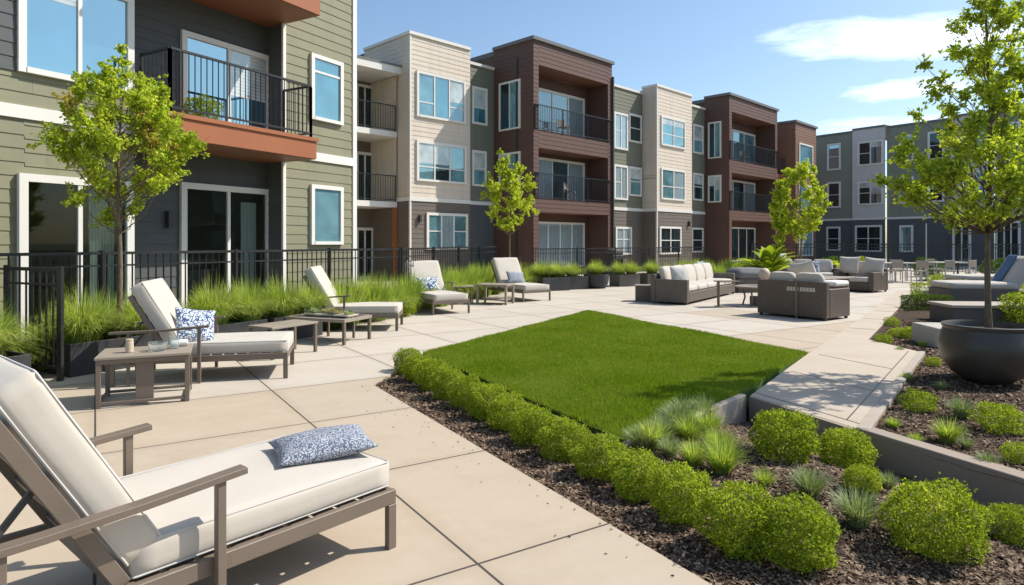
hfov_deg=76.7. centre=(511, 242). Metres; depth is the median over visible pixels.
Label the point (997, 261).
garden shrub
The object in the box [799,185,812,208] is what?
window
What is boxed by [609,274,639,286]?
planter box
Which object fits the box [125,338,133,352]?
candle
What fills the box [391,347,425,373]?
box shrub
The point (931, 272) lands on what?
garden shrub
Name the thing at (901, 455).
concrete kerb wall
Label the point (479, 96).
window
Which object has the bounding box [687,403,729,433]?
grass tuft
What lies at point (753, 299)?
round table
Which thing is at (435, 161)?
window
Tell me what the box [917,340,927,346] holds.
grass tuft
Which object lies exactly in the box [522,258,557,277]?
ornamental grass clump
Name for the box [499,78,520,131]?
window
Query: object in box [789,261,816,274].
throw pillow
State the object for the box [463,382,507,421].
box shrub
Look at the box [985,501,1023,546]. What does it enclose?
round shrub
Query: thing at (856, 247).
metal fence
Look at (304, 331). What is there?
planter box
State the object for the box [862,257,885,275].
throw pillow
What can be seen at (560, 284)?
planter box
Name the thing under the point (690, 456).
grass tuft
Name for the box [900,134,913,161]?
window
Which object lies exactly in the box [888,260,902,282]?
dining chair
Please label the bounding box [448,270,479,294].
ornamental grass clump
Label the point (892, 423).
grass tuft
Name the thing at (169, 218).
wall lamp
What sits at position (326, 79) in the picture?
window
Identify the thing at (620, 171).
window
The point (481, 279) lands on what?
ornamental grass clump
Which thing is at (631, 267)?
fountain grass clump
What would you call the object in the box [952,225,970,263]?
window
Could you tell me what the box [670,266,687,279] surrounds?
throw pillow
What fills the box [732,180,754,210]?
balcony door
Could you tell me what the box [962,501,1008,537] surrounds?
grass tuft
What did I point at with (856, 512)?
grass tuft
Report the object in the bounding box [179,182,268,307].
patio door
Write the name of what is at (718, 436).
grass tuft
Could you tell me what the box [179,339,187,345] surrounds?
rolled towel
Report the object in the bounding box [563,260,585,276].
fountain grass clump
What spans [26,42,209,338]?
maple tree
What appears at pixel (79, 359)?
planter box
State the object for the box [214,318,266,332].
planter box
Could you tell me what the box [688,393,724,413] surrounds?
grass tuft
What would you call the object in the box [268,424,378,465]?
throw pillow
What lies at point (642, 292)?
woven cube
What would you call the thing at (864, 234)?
window
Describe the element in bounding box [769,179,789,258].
columnar tree
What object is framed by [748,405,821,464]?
round shrub
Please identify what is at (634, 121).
window
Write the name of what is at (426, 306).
ornamental grass clump
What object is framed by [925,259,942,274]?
dining chair
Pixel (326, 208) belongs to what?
window
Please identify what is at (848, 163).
apartment building
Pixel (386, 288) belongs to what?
ornamental grass clump
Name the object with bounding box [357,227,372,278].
balcony door
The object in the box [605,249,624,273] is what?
barbecue grill
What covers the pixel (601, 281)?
round pot
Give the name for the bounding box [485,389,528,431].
box shrub
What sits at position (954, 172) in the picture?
potted tree
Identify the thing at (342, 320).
coffee table
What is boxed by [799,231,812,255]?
window
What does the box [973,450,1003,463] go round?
grass tuft
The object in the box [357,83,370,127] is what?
balcony door
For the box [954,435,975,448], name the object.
grass tuft
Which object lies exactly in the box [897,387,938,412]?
shrub
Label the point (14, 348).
ornamental grass clump
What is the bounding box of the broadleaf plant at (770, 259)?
[736,245,794,272]
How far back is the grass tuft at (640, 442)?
4.87 m
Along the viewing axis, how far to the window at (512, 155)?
28.44 m
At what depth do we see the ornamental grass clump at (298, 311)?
10.74 m
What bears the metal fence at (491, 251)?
on the patio
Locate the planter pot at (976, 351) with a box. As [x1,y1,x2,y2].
[938,320,1023,384]
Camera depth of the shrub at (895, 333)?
10.78 m
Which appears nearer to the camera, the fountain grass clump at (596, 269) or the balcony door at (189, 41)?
the balcony door at (189, 41)
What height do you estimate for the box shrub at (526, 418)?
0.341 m
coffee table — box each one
[283,313,371,344]
[823,275,854,287]
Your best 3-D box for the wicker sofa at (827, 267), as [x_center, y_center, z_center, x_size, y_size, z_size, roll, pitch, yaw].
[10.550,1.081,23.400,2.300,0.938,0.950,0,0,15]
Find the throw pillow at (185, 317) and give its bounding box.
[175,307,214,341]
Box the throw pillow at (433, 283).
[416,277,440,289]
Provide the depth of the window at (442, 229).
27.02 m
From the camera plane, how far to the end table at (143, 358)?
6.21 m
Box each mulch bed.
[380,369,1023,584]
[871,294,1023,483]
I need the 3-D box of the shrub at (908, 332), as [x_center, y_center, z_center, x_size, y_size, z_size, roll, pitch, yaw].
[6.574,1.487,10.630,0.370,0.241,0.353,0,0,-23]
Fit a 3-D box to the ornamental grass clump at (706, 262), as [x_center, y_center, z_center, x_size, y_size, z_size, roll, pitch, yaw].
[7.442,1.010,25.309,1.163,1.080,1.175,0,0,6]
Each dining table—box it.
[885,262,920,281]
[921,262,969,273]
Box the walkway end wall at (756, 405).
[749,396,856,455]
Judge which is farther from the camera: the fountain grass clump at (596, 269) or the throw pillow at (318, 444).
the fountain grass clump at (596, 269)
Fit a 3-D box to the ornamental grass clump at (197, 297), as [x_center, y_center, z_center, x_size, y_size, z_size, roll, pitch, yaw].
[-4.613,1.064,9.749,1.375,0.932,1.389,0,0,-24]
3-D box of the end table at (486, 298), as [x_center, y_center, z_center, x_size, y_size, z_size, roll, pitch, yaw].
[-0.420,1.300,16.350,0.840,0.500,0.600,0,0,20]
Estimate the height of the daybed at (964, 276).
1.018 m
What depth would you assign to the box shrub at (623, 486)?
3.98 m
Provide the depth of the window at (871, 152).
47.46 m
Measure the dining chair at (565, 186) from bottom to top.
0.860 m
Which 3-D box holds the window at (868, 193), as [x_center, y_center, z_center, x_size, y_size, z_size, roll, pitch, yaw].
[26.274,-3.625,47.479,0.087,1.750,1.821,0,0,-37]
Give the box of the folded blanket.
[825,280,848,286]
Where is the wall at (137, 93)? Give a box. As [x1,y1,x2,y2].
[124,87,166,108]
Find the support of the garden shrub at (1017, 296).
on the mulch bed at (910, 315)
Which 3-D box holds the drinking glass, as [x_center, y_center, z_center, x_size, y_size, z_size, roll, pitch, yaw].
[-3.400,1.006,6.520,0.092,0.130,0.092,0,0,0]
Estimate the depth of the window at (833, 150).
49.84 m
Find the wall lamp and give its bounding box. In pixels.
[165,211,173,226]
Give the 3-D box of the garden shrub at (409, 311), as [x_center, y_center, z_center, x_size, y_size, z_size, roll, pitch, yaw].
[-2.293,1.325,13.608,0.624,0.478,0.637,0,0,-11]
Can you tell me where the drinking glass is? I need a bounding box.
[169,335,178,348]
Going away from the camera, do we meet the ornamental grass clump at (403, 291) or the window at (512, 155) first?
the ornamental grass clump at (403, 291)
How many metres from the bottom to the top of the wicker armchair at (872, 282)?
0.937 m
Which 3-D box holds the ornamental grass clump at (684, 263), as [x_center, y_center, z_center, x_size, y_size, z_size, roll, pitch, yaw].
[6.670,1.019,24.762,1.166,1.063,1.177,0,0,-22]
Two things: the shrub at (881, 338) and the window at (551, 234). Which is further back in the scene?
the window at (551, 234)
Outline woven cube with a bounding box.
[634,284,651,301]
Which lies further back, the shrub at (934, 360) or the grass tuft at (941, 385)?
the shrub at (934, 360)
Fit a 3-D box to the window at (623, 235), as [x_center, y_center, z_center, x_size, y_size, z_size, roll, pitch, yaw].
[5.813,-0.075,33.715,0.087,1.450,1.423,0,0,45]
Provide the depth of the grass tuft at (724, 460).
4.41 m
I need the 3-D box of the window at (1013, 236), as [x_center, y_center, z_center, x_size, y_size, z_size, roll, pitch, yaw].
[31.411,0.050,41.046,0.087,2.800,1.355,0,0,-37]
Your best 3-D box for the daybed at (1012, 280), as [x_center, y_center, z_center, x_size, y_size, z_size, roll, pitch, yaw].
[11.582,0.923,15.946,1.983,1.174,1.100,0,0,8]
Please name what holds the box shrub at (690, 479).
on the mulch bed at (833, 579)
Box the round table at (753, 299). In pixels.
[735,284,757,306]
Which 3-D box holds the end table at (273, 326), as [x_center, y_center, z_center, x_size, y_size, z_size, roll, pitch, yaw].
[-3.150,1.335,8.950,0.480,0.430,0.800,0,0,30]
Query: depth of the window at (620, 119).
33.53 m
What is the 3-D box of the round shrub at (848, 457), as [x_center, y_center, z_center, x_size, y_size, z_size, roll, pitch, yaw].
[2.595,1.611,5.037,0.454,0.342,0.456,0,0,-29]
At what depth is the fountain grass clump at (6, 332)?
6.73 m
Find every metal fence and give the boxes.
[0,247,400,332]
[401,245,496,282]
[532,246,705,279]
[751,243,1023,273]
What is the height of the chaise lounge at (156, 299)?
1.121 m
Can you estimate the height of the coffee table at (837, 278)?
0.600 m
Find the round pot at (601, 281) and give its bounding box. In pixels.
[584,274,608,288]
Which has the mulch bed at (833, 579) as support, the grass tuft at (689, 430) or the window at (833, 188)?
the grass tuft at (689, 430)
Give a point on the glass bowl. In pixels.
(157, 345)
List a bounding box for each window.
[17,0,134,91]
[17,173,134,338]
[309,52,343,125]
[309,184,343,244]
[416,70,465,123]
[416,140,466,184]
[426,212,467,249]
[471,86,487,125]
[471,150,486,186]
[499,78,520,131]
[499,151,520,186]
[538,221,584,266]
[614,111,627,150]
[614,164,627,199]
[615,227,631,254]
[628,113,641,143]
[628,166,641,196]
[659,226,681,253]
[661,115,685,149]
[661,167,685,200]
[692,123,703,154]
[692,173,703,200]
[692,228,703,252]
[708,121,721,158]
[708,175,721,202]
[732,227,754,260]
[799,142,812,172]
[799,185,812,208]
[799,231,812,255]
[826,227,840,250]
[827,143,840,170]
[827,181,840,207]
[855,225,881,251]
[857,139,883,165]
[857,180,883,204]
[899,176,913,203]
[899,225,913,251]
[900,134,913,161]
[928,130,944,158]
[928,180,944,201]
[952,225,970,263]
[961,127,986,157]
[961,171,986,200]
[995,221,1020,264]
[1004,121,1020,152]
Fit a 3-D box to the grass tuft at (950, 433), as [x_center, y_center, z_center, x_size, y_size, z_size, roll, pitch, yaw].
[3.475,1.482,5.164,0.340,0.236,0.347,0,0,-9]
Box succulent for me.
[327,307,342,310]
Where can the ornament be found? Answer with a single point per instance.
(764, 273)
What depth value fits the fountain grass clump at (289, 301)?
10.24 m
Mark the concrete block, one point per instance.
(929, 332)
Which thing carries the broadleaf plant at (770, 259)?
in the round pot
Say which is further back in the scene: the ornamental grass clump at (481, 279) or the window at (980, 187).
the window at (980, 187)
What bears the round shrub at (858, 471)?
on the mulch bed at (833, 579)
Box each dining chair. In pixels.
[557,119,569,134]
[564,183,575,199]
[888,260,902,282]
[889,259,905,280]
[910,260,928,282]
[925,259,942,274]
[936,260,954,276]
[958,260,976,273]
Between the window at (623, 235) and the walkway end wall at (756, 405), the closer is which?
the walkway end wall at (756, 405)
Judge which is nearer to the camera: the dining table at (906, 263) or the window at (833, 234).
the dining table at (906, 263)
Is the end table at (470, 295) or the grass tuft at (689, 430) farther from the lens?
the end table at (470, 295)
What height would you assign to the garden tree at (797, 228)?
5.116 m
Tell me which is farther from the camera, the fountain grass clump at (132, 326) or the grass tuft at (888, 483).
the fountain grass clump at (132, 326)
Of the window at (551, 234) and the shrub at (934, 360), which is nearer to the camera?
the shrub at (934, 360)
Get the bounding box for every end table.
[94,344,192,408]
[248,319,317,359]
[453,285,473,303]
[475,283,514,304]
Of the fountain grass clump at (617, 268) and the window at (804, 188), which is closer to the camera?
the fountain grass clump at (617, 268)
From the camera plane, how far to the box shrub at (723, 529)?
3.23 m
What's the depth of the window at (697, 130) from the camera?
38.03 m
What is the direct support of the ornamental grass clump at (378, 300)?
on the patio
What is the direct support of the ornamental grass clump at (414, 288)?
on the patio
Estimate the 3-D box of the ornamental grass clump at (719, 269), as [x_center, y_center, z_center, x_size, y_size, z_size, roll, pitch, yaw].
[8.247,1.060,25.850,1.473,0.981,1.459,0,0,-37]
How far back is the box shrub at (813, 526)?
3.09 m
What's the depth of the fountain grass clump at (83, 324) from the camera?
7.63 m
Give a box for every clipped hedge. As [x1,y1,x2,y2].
[899,294,954,310]
[909,282,929,299]
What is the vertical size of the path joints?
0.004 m
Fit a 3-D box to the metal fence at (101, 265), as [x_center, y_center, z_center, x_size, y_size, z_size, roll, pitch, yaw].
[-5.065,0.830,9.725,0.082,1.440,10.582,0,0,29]
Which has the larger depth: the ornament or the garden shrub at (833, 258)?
the garden shrub at (833, 258)
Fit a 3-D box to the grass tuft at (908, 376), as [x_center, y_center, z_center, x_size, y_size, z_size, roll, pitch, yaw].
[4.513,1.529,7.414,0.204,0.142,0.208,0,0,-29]
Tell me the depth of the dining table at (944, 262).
25.92 m
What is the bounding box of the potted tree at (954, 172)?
[867,0,1023,327]
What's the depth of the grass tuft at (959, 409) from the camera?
5.84 m
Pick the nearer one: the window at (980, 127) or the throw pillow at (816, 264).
the throw pillow at (816, 264)
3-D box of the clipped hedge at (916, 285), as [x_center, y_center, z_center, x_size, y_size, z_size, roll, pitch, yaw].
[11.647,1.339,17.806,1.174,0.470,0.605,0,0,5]
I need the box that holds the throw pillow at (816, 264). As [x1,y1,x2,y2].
[804,261,819,271]
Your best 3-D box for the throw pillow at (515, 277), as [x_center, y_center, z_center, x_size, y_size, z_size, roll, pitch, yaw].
[0.100,0.970,17.750,0.560,0.360,0.159,7,-35,-30]
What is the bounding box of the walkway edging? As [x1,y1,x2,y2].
[856,351,924,429]
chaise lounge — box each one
[0,355,395,584]
[104,278,293,386]
[302,265,402,330]
[403,260,469,314]
[487,257,550,301]
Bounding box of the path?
[750,290,917,426]
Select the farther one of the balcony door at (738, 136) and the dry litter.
the balcony door at (738, 136)
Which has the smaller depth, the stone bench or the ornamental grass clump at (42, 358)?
the ornamental grass clump at (42, 358)
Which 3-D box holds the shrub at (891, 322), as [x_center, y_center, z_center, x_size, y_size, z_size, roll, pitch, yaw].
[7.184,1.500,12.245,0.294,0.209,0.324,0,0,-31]
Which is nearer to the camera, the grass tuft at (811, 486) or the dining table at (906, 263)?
the grass tuft at (811, 486)
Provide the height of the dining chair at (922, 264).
0.860 m
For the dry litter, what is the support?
on the mulch bed at (833, 579)
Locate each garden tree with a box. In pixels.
[480,148,539,256]
[768,158,832,258]
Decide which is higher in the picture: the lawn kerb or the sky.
the sky
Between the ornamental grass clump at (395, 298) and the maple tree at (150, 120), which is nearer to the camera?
the maple tree at (150, 120)
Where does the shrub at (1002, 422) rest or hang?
on the mulch bed at (910, 315)
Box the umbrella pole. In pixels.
[918,223,931,280]
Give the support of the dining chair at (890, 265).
on the patio
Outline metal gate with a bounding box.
[3,265,63,380]
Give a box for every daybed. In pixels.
[929,256,1023,301]
[942,274,994,279]
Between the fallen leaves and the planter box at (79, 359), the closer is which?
the fallen leaves
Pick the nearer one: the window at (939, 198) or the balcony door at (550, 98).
the balcony door at (550, 98)
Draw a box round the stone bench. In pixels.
[927,301,1023,323]
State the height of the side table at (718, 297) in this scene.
0.625 m
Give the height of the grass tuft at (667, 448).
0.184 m
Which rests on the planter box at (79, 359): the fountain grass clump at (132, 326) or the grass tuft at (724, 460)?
the fountain grass clump at (132, 326)
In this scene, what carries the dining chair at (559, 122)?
on the apartment building at (441, 123)
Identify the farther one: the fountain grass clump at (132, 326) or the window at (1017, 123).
the window at (1017, 123)
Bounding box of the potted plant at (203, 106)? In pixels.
[179,94,222,119]
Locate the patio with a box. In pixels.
[0,259,994,584]
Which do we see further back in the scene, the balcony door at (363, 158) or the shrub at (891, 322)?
the balcony door at (363, 158)
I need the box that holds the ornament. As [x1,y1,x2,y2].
[759,268,769,278]
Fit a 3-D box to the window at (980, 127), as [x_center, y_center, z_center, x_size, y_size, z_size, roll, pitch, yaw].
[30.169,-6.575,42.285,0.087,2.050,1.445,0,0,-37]
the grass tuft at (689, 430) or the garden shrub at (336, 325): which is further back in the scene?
the garden shrub at (336, 325)
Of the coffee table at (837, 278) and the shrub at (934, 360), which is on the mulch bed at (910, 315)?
the shrub at (934, 360)
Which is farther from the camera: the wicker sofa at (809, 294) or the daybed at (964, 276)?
the daybed at (964, 276)
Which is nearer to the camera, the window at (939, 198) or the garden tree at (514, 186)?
the garden tree at (514, 186)
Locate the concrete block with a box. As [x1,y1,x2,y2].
[912,322,941,347]
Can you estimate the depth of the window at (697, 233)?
38.03 m
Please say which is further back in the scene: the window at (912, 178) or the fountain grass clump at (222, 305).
the window at (912, 178)
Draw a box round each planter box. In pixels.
[3,350,30,367]
[48,334,162,377]
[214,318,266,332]
[261,314,322,338]
[534,277,569,290]
[565,276,588,289]
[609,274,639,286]
[637,273,650,283]
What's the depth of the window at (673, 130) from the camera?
35.45 m
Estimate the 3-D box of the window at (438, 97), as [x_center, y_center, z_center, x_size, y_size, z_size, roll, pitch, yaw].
[-2.906,-5.975,26.834,0.087,1.850,2.576,0,0,45]
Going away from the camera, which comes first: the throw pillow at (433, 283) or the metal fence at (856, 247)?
the throw pillow at (433, 283)
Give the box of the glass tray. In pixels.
[304,307,359,317]
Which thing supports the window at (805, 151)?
in the apartment building at (441, 123)
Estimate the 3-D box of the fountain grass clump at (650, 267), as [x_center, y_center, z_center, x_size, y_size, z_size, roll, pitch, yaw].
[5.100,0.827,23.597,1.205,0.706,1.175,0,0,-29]
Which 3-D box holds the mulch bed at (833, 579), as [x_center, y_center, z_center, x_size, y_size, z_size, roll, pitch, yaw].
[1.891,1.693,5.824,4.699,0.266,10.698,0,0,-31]
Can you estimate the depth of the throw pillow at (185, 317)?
7.31 m
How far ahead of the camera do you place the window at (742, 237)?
41.47 m
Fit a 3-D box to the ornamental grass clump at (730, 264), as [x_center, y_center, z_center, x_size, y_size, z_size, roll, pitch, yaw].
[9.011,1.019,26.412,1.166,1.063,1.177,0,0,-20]
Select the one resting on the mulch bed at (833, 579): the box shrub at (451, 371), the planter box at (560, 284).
the box shrub at (451, 371)
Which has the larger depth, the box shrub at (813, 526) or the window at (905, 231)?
the window at (905, 231)
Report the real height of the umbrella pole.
2.300 m
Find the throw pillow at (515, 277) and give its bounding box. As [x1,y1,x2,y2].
[506,271,524,282]
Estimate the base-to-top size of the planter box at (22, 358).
0.380 m
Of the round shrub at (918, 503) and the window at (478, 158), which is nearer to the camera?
the round shrub at (918, 503)
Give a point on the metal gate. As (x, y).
(59, 285)
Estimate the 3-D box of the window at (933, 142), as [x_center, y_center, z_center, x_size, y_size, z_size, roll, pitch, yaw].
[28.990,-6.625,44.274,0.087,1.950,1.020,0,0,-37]
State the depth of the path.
7.56 m
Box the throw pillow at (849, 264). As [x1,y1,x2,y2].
[839,256,859,273]
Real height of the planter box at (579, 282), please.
0.420 m
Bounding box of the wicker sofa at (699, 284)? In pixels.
[651,263,734,304]
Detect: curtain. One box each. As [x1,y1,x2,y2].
[89,190,113,311]
[241,202,255,294]
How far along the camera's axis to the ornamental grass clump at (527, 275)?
20.69 m
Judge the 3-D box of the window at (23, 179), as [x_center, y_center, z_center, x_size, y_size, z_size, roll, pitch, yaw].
[-6.374,0.240,9.554,0.087,2.380,1.575,0,0,29]
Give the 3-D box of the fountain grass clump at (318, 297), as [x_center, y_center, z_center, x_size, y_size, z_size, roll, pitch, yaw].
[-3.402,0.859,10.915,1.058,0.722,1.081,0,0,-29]
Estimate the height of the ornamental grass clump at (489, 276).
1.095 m
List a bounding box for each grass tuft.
[623,419,662,450]
[629,414,674,449]
[643,411,682,438]
[653,397,693,428]
[654,435,686,456]
[665,395,705,418]
[668,408,709,441]
[672,436,709,466]
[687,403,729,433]
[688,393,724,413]
[694,423,745,453]
[695,435,752,474]
[749,466,778,486]
[786,463,839,499]
[822,480,885,528]
[874,469,899,489]
[883,416,902,427]
[899,371,912,380]
[906,431,922,440]
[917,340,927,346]
[925,414,973,443]
[933,380,949,389]
[940,395,977,418]
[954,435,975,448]
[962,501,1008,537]
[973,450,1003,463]
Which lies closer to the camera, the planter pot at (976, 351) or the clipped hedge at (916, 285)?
the planter pot at (976, 351)
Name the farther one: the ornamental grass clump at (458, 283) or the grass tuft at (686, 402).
the ornamental grass clump at (458, 283)
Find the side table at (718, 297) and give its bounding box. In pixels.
[713,280,740,307]
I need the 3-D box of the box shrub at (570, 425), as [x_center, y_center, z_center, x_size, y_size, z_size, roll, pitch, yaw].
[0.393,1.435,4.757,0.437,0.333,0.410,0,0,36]
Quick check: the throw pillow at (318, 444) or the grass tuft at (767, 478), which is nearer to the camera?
the throw pillow at (318, 444)
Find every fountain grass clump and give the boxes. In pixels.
[0,293,46,355]
[24,278,135,343]
[105,279,150,335]
[181,269,252,325]
[227,276,283,321]
[256,267,318,317]
[297,277,336,313]
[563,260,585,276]
[581,258,609,274]
[608,260,634,274]
[624,259,645,273]
[641,260,660,273]
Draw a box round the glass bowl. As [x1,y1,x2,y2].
[148,341,167,350]
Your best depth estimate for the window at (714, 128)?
38.17 m
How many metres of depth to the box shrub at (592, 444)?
4.29 m
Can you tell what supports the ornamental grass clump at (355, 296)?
on the patio
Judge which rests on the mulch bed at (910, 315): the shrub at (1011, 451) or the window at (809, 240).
the shrub at (1011, 451)
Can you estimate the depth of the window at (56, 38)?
9.48 m
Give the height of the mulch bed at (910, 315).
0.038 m
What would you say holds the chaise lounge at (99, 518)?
on the patio
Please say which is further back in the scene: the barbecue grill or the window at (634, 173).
the window at (634, 173)
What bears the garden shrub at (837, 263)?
on the patio
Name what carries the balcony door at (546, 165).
in the apartment building at (441, 123)
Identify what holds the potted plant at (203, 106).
on the apartment building at (277, 79)
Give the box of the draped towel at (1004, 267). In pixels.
[991,255,1017,281]
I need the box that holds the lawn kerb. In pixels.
[619,393,745,449]
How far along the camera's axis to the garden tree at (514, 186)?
20.22 m
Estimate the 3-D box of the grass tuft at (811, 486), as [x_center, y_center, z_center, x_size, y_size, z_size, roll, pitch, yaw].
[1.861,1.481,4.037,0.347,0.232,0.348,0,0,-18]
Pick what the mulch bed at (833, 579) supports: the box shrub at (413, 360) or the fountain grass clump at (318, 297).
the box shrub at (413, 360)
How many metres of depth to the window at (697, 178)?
38.03 m
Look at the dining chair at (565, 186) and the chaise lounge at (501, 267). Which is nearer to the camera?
the chaise lounge at (501, 267)
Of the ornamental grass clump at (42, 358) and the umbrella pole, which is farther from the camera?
the umbrella pole
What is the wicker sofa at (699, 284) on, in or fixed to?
on the patio
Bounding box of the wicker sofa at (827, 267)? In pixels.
[786,259,838,275]
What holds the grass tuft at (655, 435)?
on the mulch bed at (833, 579)
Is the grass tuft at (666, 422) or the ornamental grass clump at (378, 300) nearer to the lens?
the grass tuft at (666, 422)
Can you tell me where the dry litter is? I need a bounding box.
[605,429,831,473]
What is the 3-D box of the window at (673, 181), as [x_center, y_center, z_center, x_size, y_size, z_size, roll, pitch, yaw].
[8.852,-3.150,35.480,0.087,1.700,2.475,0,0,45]
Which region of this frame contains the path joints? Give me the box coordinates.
[755,304,908,423]
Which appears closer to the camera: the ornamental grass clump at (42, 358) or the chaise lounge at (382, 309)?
the ornamental grass clump at (42, 358)
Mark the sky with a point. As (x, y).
(833, 66)
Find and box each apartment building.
[0,0,356,350]
[357,30,817,280]
[816,109,1023,265]
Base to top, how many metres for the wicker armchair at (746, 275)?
0.764 m
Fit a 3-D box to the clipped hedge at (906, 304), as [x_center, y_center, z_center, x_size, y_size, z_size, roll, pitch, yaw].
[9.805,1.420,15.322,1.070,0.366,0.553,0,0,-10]
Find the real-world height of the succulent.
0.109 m
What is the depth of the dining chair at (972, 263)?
25.55 m
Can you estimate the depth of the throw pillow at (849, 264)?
20.63 m
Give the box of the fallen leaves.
[354,386,673,576]
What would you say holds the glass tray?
on the coffee table at (342, 320)
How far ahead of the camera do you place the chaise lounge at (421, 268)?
14.84 m
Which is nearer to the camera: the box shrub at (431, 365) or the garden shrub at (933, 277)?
the box shrub at (431, 365)
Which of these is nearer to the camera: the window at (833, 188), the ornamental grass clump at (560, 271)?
the ornamental grass clump at (560, 271)
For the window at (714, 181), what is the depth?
38.17 m
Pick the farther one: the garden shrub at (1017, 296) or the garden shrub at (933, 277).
the garden shrub at (933, 277)
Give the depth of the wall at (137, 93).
9.88 m
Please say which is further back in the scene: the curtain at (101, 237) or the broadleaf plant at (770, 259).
the broadleaf plant at (770, 259)
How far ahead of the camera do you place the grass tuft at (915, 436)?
5.11 m
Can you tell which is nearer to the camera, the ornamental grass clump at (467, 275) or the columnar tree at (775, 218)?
the ornamental grass clump at (467, 275)
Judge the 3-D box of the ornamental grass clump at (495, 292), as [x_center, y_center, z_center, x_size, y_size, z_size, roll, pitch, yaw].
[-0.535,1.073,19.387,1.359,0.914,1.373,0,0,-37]
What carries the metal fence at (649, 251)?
on the patio
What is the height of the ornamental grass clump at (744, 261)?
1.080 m
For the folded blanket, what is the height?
0.128 m
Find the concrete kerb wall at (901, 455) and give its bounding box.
[857,427,1023,510]
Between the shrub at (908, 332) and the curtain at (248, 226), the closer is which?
the shrub at (908, 332)
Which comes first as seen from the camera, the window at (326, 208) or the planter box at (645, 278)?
the window at (326, 208)
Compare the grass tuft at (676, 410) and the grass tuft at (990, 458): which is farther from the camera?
the grass tuft at (676, 410)
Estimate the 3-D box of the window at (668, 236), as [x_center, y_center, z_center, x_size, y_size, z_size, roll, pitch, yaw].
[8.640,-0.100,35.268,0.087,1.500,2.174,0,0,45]
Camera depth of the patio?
4.96 m
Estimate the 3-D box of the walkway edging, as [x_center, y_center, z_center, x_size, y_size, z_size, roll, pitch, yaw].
[4.339,1.693,7.249,0.100,0.314,4.767,0,0,37]
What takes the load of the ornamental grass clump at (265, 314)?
on the patio
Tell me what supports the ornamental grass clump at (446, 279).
on the patio
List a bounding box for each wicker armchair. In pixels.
[725,267,761,292]
[833,261,887,292]
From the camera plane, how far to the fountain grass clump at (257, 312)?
9.73 m
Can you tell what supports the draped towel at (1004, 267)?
on the daybed at (1012, 280)
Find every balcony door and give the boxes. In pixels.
[180,29,268,128]
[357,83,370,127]
[357,151,370,200]
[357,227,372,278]
[538,88,584,137]
[538,157,584,200]
[732,129,754,163]
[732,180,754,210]
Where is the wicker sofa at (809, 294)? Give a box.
[758,271,849,320]
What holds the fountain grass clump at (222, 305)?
in the planter box at (236, 325)
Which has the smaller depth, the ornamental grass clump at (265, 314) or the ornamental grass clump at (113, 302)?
the ornamental grass clump at (113, 302)
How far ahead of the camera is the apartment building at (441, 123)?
29.79 m
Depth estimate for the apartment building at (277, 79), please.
11.98 m
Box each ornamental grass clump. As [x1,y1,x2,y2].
[1,306,55,363]
[15,305,111,369]
[79,291,135,338]
[182,290,237,323]
[215,274,276,318]
[268,277,305,314]
[327,271,370,324]
[346,269,399,319]
[358,277,403,320]
[381,275,412,313]
[390,266,431,311]
[390,279,425,312]
[421,273,445,308]
[437,263,458,305]
[441,263,479,298]
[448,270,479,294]
[465,261,496,297]
[468,259,495,295]
[491,269,499,293]
[520,260,541,282]
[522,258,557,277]
[542,259,578,277]
[675,259,695,264]
[691,256,717,271]
[711,259,727,272]
[719,258,743,269]
[738,257,755,265]
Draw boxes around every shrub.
[323,322,347,330]
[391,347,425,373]
[399,294,417,316]
[400,353,435,382]
[413,357,449,390]
[430,363,464,400]
[445,373,486,410]
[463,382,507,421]
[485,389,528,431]
[506,402,555,447]
[536,414,592,462]
[566,431,627,481]
[604,446,666,503]
[648,459,719,528]
[691,479,781,565]
[747,488,844,576]
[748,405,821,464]
[816,425,879,468]
[818,255,839,262]
[831,260,839,267]
[841,462,885,494]
[868,471,999,565]
[874,332,893,343]
[882,316,900,325]
[887,326,905,337]
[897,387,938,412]
[900,326,911,338]
[910,257,944,276]
[924,356,942,366]
[927,273,944,286]
[967,400,1023,434]
[977,258,1003,273]
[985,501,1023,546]
[997,289,1023,323]
[997,440,1023,464]
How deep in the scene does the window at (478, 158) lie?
28.62 m
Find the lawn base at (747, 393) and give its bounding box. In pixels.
[423,322,807,442]
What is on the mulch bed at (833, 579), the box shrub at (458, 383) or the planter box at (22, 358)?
the box shrub at (458, 383)
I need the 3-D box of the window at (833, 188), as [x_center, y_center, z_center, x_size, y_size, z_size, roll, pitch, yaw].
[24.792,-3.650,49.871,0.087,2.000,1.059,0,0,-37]

